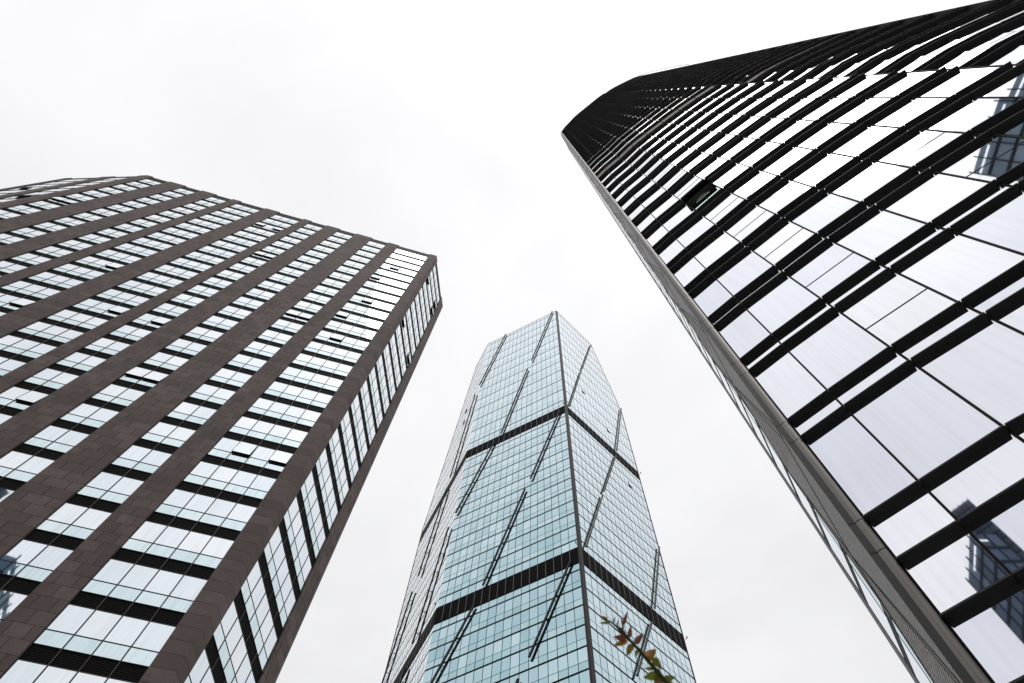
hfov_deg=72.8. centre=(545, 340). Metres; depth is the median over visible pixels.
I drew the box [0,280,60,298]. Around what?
window
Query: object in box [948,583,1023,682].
window
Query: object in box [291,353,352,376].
window
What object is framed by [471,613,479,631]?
window
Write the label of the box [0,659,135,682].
window
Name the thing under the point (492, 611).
window
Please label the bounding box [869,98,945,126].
window
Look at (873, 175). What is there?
window
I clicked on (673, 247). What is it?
window
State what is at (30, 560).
window
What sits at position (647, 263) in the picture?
side window
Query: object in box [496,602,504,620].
window
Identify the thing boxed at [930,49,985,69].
window
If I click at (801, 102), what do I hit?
window
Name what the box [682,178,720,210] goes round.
open window
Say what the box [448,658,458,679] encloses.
window
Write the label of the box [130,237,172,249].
window
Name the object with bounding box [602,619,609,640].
window
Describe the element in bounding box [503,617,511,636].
window
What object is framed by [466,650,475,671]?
window
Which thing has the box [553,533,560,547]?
window
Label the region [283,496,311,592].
window
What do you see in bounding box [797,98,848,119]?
window
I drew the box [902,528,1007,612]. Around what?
window
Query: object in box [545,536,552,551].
window
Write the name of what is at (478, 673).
window
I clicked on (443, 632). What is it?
window
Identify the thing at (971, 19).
window
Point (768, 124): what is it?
window
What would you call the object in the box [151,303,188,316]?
window
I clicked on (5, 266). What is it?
window
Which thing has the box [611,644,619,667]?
window
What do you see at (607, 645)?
window
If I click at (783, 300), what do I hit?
window
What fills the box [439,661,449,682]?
window
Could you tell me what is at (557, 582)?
window
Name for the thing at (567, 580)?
window
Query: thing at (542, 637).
window
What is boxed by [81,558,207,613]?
window
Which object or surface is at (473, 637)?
window
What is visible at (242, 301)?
window
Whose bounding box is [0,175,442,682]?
stone clad tower
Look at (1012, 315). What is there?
window
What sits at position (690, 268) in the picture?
window
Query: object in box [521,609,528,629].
window
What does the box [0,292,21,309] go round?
window
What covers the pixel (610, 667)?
window
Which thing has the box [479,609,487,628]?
window
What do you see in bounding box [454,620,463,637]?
window
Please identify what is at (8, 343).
window
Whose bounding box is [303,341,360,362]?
window
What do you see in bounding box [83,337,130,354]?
window
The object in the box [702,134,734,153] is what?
window
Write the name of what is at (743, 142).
window
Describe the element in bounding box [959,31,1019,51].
window
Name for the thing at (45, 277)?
window
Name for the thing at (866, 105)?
window
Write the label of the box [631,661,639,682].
window
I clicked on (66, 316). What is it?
window
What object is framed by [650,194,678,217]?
window
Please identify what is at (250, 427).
window
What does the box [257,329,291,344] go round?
window
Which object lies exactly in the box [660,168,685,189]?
window
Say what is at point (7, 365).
window
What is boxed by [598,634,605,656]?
window
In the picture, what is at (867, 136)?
window
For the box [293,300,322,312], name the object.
window
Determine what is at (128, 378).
window
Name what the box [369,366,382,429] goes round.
window
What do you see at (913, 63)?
window
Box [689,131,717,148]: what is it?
window
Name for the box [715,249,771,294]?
window
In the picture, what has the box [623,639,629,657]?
window
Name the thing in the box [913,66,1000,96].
window
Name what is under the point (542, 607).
window
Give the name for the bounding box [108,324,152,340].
window
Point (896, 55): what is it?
window
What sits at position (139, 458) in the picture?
window
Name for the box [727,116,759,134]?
window
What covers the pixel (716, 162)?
window
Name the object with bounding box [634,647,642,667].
window
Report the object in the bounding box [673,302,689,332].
side window
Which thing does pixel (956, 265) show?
window
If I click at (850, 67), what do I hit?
window
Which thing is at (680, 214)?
window
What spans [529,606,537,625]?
window
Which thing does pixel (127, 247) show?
window
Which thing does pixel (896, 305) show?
window
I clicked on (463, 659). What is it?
window
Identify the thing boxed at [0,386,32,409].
window
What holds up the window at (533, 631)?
in the glass tower at (538, 555)
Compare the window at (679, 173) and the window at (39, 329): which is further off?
the window at (39, 329)
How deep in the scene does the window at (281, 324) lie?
75.26 m
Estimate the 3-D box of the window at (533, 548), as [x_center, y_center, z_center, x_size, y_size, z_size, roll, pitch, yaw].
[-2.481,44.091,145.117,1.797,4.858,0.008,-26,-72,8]
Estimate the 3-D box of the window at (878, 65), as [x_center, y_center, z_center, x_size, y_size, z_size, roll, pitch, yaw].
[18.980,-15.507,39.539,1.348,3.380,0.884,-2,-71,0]
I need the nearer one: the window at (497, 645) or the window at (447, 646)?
the window at (497, 645)
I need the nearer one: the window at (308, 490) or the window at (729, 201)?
the window at (729, 201)
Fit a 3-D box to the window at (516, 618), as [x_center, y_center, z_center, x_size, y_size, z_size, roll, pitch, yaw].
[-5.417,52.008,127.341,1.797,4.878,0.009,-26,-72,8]
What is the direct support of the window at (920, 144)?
in the finned tower at (824, 236)
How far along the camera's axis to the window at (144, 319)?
66.78 m
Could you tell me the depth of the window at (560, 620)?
121.54 m
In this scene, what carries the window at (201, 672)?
in the stone clad tower at (202, 392)
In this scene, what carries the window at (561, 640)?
in the glass tower at (538, 555)
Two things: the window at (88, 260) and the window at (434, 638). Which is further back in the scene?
the window at (434, 638)
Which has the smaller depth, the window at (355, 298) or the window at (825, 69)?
the window at (825, 69)
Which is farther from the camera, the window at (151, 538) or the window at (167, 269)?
the window at (167, 269)
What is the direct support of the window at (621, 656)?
in the glass tower at (538, 555)
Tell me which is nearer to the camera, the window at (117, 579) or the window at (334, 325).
the window at (117, 579)
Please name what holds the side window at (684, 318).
in the finned tower at (824, 236)
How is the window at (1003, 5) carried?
in the finned tower at (824, 236)
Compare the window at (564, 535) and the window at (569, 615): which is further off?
the window at (564, 535)
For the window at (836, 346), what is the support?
in the finned tower at (824, 236)
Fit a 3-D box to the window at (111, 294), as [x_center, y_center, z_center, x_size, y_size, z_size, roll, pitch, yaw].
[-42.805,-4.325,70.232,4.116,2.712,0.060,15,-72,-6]
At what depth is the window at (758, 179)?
31.44 m
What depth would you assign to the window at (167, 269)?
80.59 m
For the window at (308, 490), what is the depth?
53.36 m
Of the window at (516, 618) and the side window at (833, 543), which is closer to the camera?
the side window at (833, 543)
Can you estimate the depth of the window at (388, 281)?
100.11 m
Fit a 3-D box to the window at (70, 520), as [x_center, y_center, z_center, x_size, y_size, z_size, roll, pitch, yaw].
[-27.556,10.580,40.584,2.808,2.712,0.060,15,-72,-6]
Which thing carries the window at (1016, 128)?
in the finned tower at (824, 236)
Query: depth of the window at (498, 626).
127.81 m
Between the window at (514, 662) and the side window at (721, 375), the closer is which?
the side window at (721, 375)
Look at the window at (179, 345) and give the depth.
64.25 m
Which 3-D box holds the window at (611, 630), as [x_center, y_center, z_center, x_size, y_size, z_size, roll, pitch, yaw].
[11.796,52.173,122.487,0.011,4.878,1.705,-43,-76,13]
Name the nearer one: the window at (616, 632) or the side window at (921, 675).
the side window at (921, 675)
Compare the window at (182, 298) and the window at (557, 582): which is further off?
the window at (557, 582)
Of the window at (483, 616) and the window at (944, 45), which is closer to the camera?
the window at (944, 45)
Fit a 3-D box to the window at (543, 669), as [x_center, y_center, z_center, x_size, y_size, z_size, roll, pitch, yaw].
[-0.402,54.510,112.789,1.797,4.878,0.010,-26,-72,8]
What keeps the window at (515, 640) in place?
in the glass tower at (538, 555)
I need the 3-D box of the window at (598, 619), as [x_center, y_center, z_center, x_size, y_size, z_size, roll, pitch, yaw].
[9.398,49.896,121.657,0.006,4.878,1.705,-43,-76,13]
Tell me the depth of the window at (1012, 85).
22.41 m
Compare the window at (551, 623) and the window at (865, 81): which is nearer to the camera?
the window at (865, 81)
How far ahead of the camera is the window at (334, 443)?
60.31 m
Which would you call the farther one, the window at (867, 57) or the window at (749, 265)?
the window at (867, 57)
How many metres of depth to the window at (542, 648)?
117.46 m
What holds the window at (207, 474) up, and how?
in the stone clad tower at (202, 392)
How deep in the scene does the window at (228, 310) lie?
74.70 m
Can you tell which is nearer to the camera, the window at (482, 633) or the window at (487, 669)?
the window at (487, 669)
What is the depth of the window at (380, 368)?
77.69 m
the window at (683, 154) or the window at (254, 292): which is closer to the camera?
the window at (683, 154)
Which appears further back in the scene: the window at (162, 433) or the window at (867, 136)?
the window at (162, 433)
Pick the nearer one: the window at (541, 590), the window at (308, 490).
the window at (308, 490)
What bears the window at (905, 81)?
in the finned tower at (824, 236)
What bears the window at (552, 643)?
in the glass tower at (538, 555)
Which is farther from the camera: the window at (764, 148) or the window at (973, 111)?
the window at (764, 148)
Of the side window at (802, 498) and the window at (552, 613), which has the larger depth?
the window at (552, 613)
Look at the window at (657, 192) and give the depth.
44.01 m
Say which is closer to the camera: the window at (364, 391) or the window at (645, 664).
the window at (364, 391)
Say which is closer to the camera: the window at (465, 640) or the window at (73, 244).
the window at (73, 244)
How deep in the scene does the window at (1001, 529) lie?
10.53 m
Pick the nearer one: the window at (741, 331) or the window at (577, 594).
the window at (741, 331)
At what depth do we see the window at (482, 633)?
128.29 m
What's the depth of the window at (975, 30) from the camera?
35.39 m
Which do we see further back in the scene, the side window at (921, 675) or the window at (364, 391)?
the window at (364, 391)
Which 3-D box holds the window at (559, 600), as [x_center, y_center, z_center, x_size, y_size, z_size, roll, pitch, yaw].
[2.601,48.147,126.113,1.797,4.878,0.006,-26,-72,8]
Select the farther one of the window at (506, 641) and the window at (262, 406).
the window at (506, 641)
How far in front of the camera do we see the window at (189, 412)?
54.43 m
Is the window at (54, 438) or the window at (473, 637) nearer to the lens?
the window at (54, 438)
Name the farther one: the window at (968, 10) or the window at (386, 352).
the window at (386, 352)
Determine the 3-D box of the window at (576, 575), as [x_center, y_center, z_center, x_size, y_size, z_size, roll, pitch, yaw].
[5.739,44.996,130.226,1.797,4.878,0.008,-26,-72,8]
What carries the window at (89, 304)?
in the stone clad tower at (202, 392)
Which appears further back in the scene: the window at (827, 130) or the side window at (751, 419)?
the window at (827, 130)
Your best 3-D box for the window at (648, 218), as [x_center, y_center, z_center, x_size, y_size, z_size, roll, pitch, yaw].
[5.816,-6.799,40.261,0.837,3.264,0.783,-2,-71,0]
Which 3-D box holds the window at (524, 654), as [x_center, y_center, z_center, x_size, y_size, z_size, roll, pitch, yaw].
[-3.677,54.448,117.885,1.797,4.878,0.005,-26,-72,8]
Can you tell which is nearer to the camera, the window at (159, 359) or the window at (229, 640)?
the window at (229, 640)
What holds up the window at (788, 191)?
in the finned tower at (824, 236)
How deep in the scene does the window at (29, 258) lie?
72.44 m
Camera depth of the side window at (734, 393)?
23.69 m
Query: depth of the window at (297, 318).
77.98 m
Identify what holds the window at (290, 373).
in the stone clad tower at (202, 392)
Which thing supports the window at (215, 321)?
in the stone clad tower at (202, 392)
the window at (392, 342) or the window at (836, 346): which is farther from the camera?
the window at (392, 342)
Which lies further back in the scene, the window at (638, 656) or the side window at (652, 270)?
the window at (638, 656)
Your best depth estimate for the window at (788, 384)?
17.59 m
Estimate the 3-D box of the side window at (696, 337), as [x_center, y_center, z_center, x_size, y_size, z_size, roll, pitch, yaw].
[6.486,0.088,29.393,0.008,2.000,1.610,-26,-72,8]
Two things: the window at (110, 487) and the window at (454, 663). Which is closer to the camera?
the window at (110, 487)
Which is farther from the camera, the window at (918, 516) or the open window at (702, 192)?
the open window at (702, 192)
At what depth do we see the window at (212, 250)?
91.03 m
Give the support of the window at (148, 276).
in the stone clad tower at (202, 392)
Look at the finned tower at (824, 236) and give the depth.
19.36 m
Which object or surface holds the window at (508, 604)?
in the glass tower at (538, 555)
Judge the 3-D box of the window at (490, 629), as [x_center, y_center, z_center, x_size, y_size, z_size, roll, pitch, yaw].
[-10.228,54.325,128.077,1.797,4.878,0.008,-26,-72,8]
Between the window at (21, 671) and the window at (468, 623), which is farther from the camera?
the window at (468, 623)
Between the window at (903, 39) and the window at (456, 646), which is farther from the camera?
the window at (456, 646)
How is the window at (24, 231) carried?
in the stone clad tower at (202, 392)
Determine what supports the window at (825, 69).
in the finned tower at (824, 236)
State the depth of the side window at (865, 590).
14.19 m
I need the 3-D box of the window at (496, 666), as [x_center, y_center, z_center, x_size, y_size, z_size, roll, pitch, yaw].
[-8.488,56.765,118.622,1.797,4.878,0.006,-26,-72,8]
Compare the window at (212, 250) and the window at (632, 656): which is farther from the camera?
the window at (632, 656)
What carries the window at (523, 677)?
in the glass tower at (538, 555)
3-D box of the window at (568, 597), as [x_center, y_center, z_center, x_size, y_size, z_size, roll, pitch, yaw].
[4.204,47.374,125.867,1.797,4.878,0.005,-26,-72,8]
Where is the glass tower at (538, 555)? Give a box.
[381,311,695,682]
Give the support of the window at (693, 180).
in the finned tower at (824, 236)
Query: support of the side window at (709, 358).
in the finned tower at (824, 236)
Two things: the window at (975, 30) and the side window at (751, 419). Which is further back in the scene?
the window at (975, 30)
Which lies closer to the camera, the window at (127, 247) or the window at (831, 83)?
the window at (831, 83)
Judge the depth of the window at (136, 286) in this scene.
73.65 m
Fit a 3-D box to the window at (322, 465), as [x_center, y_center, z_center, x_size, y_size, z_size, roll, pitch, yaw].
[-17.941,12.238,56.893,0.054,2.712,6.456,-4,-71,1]
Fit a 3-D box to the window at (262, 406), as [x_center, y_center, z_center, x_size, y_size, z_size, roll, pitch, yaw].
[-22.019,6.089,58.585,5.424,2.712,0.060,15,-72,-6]
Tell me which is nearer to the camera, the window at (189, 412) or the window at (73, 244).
the window at (189, 412)
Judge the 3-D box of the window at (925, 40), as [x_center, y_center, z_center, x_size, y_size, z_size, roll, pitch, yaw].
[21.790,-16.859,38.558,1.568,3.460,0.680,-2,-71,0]
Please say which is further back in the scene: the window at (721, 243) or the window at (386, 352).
the window at (386, 352)
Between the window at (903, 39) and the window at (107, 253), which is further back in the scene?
the window at (107, 253)
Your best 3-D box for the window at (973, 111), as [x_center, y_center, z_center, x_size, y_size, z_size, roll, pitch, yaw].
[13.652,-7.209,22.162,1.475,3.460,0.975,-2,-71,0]
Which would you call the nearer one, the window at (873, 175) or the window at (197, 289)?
the window at (873, 175)
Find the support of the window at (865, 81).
in the finned tower at (824, 236)
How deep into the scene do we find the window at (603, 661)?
112.41 m
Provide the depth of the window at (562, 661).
112.30 m
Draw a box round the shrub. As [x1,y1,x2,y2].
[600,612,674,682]
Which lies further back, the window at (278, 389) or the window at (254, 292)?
the window at (254, 292)
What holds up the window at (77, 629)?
in the stone clad tower at (202, 392)
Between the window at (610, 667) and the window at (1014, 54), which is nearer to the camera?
the window at (1014, 54)
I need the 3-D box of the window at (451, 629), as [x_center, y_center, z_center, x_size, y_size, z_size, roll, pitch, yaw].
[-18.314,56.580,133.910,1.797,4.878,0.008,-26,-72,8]
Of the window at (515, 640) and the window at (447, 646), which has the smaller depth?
the window at (515, 640)
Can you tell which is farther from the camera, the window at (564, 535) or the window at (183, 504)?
the window at (564, 535)
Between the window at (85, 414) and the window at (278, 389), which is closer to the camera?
the window at (85, 414)
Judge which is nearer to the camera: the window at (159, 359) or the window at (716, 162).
the window at (716, 162)
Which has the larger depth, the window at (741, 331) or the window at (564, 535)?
the window at (564, 535)
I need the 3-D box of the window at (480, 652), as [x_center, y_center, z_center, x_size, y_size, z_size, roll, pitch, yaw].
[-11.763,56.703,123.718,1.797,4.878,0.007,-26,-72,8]
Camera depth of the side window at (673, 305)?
35.09 m
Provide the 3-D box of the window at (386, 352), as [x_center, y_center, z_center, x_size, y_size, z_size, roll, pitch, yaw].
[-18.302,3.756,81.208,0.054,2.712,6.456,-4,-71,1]
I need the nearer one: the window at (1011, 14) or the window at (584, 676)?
the window at (1011, 14)
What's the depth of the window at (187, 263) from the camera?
84.09 m
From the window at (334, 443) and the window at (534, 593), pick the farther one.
the window at (534, 593)
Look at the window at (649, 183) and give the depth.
47.82 m
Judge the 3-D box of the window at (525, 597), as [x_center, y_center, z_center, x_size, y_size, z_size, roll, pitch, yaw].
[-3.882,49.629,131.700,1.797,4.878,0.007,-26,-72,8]
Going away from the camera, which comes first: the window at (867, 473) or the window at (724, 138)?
the window at (867, 473)
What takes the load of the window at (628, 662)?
in the glass tower at (538, 555)
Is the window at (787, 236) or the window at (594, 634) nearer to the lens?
the window at (787, 236)
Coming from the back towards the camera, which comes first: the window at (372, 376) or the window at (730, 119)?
the window at (372, 376)
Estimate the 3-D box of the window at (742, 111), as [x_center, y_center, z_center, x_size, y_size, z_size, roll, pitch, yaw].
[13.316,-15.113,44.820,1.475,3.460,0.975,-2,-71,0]
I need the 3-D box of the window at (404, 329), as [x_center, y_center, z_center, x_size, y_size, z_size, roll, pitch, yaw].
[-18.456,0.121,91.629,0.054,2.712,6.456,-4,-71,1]
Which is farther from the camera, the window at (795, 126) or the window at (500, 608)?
the window at (500, 608)
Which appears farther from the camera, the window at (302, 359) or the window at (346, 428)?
the window at (302, 359)
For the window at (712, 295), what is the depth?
25.27 m
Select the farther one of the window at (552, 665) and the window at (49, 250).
the window at (552, 665)
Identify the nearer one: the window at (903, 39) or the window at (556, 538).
the window at (903, 39)
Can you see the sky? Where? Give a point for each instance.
(434, 127)
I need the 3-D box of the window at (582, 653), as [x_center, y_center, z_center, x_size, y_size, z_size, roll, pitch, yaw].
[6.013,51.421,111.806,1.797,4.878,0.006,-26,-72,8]
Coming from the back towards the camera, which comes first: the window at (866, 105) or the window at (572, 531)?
the window at (572, 531)
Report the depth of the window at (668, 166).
47.30 m
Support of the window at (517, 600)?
in the glass tower at (538, 555)
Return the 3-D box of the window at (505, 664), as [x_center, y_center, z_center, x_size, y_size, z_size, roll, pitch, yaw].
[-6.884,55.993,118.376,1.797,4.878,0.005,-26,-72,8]
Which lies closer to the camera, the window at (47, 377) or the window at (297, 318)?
the window at (47, 377)
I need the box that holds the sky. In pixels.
[0,0,988,682]
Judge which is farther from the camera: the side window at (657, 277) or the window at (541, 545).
the window at (541, 545)
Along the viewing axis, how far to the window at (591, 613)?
121.24 m
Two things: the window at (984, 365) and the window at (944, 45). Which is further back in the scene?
the window at (944, 45)
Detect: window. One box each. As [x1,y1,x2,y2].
[0,260,26,273]
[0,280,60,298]
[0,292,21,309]
[0,334,56,358]
[0,356,25,375]
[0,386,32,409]
[0,450,54,482]
[0,539,73,582]
[0,589,27,621]
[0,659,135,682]
[9,227,45,237]
[9,252,50,264]
[16,321,83,342]
[22,425,89,453]
[23,367,78,389]
[27,271,83,288]
[32,603,175,666]
[34,246,72,256]
[35,502,111,539]
[45,309,107,329]
[51,263,104,278]
[55,352,106,371]
[57,239,92,249]
[59,403,118,427]
[72,298,119,316]
[73,256,114,270]
[75,471,143,503]
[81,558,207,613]
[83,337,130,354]
[90,384,144,406]
[95,249,141,263]
[95,288,149,305]
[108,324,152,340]
[110,444,171,473]
[112,243,157,256]
[116,280,167,295]
[118,371,157,387]
[120,520,234,568]
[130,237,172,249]
[131,313,161,327]
[135,272,182,286]
[140,421,195,447]
[142,351,188,370]
[146,232,185,243]
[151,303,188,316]
[153,264,198,278]
[154,488,256,531]
[164,338,207,355]
[166,401,216,424]
[169,257,211,271]
[170,293,204,306]
[182,461,275,499]
[184,251,224,264]
[184,326,223,341]
[184,649,214,682]
[186,284,219,296]
[189,383,235,404]
[197,245,236,257]
[201,315,237,329]
[207,437,285,471]
[209,368,252,386]
[213,601,255,682]
[217,305,251,318]
[227,353,266,371]
[228,416,307,447]
[231,296,264,308]
[240,560,277,672]
[243,341,279,357]
[245,288,274,299]
[247,397,320,426]
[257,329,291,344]
[264,381,332,408]
[264,526,295,629]
[270,319,303,332]
[278,366,343,391]
[282,313,308,322]
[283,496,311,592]
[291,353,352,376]
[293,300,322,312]
[300,471,325,560]
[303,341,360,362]
[314,330,368,350]
[315,448,337,531]
[324,320,375,339]
[329,428,348,506]
[333,314,382,329]
[340,410,358,484]
[341,302,388,319]
[349,294,394,311]
[351,394,367,464]
[356,287,398,302]
[360,379,375,445]
[363,281,403,295]
[369,277,408,288]
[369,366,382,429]
[376,354,389,415]
[383,345,395,400]
[390,335,400,388]
[396,325,405,377]
[401,320,409,366]
[423,669,432,682]
[425,648,436,669]
[429,630,439,649]
[432,666,440,682]
[434,645,444,665]
[438,627,447,645]
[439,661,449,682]
[443,642,451,660]
[446,623,455,642]
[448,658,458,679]
[451,638,460,658]
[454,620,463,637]
[457,654,466,675]
[460,634,469,654]
[462,616,471,635]
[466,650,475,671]
[468,631,477,651]
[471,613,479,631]
[473,668,482,682]
[475,647,484,668]
[477,627,486,647]
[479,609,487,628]
[482,664,491,682]
[484,643,492,664]
[486,624,494,643]
[487,606,495,624]
[491,660,500,682]
[493,640,501,660]
[494,621,502,640]
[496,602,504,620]
[500,656,509,679]
[502,636,510,656]
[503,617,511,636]
[504,599,512,617]
[510,653,518,675]
[511,632,519,653]
[512,613,519,632]
[513,595,520,613]
[519,648,528,671]
[519,671,527,682]
[520,628,528,649]
[521,592,528,610]
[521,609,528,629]
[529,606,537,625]
[529,624,537,645]
[529,645,537,667]
[529,667,537,682]
[530,543,536,558]
[530,588,537,606]
[538,540,544,554]
[538,585,545,603]
[538,602,546,621]
[538,621,546,642]
[538,641,547,663]
[539,663,547,682]
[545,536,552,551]
[546,581,554,599]
[547,600,555,618]
[547,617,555,637]
[548,637,556,659]
[548,659,557,682]
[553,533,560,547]
[555,578,563,594]
[556,595,564,614]
[556,613,565,634]
[557,633,566,655]
[558,655,567,678]
[561,529,568,544]
[563,574,571,592]
[564,591,573,610]
[565,609,574,630]
[566,629,576,651]
[568,526,576,541]
[568,651,577,674]
[572,570,580,588]
[573,587,582,606]
[574,606,584,626]
[576,625,586,647]
[577,647,588,670]
[579,670,589,682]
[589,608,596,629]
[591,628,598,650]
[593,649,601,674]
[595,613,602,634]
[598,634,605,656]
[600,655,608,679]
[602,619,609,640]
[604,639,612,662]
[607,660,615,682]
[608,624,616,646]
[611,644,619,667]
[615,630,622,651]
[618,650,626,673]
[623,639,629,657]
[624,655,633,679]
[628,641,635,661]
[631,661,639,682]
[632,180,654,197]
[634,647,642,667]
[635,212,654,231]
[640,186,665,206]
[643,658,648,672]
[645,224,667,245]
[647,263,660,288]
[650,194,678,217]
[651,163,673,182]
[652,270,666,297]
[657,238,683,263]
[657,277,672,306]
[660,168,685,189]
[661,204,693,230]
[665,290,681,320]
[669,148,693,164]
[672,175,701,199]
[672,255,704,286]
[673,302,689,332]
[675,216,713,246]
[679,310,700,349]
[680,152,708,171]
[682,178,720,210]
[687,321,710,364]
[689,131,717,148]
[691,277,731,316]
[692,230,738,267]
[694,157,726,178]
[698,338,723,384]
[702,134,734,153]
[703,193,743,223]
[710,163,747,187]
[711,358,737,405]
[712,115,740,131]
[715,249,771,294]
[717,307,769,357]
[718,137,754,158]
[723,205,773,240]
[724,376,754,431]
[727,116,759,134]
[730,170,774,198]
[734,98,765,113]
[737,141,779,165]
[737,394,773,460]
[741,82,772,97]
[745,118,782,138]
[745,275,817,332]
[751,220,813,264]
[752,98,787,115]
[753,349,824,417]
[755,180,810,212]
[755,420,796,495]
[758,81,792,97]
[760,146,811,174]
[767,120,812,142]
[772,98,814,117]
[779,79,818,96]
[781,461,825,539]
[786,311,886,388]
[787,242,869,297]
[788,192,858,232]
[789,153,852,186]
[794,122,849,148]
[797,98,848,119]
[803,77,848,96]
[806,411,915,514]
[808,66,834,78]
[809,502,861,594]
[828,125,896,155]
[828,161,908,200]
[829,98,890,122]
[831,74,887,96]
[832,63,862,76]
[832,209,924,259]
[838,272,954,345]
[840,546,906,662]
[849,365,998,478]
[851,49,886,63]
[858,59,895,74]
[867,71,935,96]
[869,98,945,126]
[869,488,954,556]
[873,130,962,166]
[876,36,913,50]
[880,172,986,222]
[882,44,922,59]
[882,606,932,682]
[890,55,934,72]
[895,233,1023,300]
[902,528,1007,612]
[904,22,944,37]
[909,30,951,45]
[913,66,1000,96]
[915,38,965,56]
[916,318,1023,424]
[921,98,1021,131]
[926,432,1023,517]
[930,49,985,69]
[935,7,978,23]
[935,136,1023,180]
[940,14,987,31]
[947,22,999,40]
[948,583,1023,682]
[955,189,1023,252]
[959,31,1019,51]
[966,490,1023,571]
[973,0,1019,16]
[974,68,1023,96]
[980,45,1023,65]
[982,7,1023,24]
[991,297,1023,331]
[994,116,1023,135]
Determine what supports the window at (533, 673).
in the glass tower at (538, 555)
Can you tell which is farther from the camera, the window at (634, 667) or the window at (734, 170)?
the window at (634, 667)
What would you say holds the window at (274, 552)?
in the stone clad tower at (202, 392)
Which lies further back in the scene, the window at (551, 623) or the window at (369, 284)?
the window at (551, 623)
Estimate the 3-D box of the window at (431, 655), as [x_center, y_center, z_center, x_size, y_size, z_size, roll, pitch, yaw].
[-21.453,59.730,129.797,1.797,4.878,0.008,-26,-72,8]
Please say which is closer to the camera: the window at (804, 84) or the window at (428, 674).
the window at (804, 84)
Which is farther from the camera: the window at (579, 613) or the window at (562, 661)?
the window at (579, 613)
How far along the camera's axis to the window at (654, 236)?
36.73 m
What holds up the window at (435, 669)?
in the glass tower at (538, 555)
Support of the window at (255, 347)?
in the stone clad tower at (202, 392)
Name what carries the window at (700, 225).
in the finned tower at (824, 236)
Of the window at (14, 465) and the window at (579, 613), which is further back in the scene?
the window at (579, 613)
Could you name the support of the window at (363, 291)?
in the stone clad tower at (202, 392)
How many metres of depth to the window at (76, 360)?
56.76 m
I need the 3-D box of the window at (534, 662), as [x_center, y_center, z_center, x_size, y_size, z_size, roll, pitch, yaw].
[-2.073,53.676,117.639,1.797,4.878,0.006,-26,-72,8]
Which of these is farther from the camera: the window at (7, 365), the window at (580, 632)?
the window at (580, 632)
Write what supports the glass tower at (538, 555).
on the ground
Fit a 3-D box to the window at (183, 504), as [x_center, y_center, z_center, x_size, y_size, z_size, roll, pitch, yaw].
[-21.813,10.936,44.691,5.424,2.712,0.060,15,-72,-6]
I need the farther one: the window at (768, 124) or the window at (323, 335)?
the window at (323, 335)
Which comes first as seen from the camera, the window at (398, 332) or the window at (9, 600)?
the window at (9, 600)
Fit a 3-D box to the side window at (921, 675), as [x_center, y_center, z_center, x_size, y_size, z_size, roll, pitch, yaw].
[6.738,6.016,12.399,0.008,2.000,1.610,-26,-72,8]
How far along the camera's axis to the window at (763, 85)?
48.53 m
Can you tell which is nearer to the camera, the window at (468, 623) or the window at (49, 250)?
the window at (49, 250)
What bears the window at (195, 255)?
in the stone clad tower at (202, 392)
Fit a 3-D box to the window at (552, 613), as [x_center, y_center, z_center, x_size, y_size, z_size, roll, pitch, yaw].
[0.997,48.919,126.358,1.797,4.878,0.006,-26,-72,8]
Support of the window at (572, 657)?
in the glass tower at (538, 555)
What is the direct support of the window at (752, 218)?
in the finned tower at (824, 236)
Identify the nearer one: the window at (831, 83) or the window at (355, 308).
the window at (831, 83)
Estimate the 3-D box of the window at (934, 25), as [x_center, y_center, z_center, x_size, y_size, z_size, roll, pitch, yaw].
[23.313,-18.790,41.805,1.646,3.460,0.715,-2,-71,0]
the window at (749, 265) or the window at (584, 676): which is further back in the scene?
the window at (584, 676)
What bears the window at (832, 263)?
in the finned tower at (824, 236)
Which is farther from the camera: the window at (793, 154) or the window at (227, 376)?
the window at (227, 376)
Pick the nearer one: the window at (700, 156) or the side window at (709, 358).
the side window at (709, 358)
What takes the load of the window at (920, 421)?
in the finned tower at (824, 236)
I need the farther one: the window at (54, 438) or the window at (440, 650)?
the window at (440, 650)
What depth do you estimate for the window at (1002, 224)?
16.42 m
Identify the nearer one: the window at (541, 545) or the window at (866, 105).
the window at (866, 105)
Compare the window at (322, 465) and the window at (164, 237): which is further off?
the window at (164, 237)
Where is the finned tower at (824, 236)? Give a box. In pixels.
[560,0,1023,682]
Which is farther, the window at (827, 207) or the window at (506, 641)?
the window at (506, 641)
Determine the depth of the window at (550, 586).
130.90 m
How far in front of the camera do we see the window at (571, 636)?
116.59 m
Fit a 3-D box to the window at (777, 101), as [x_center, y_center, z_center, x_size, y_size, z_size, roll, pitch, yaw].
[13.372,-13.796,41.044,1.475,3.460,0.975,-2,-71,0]

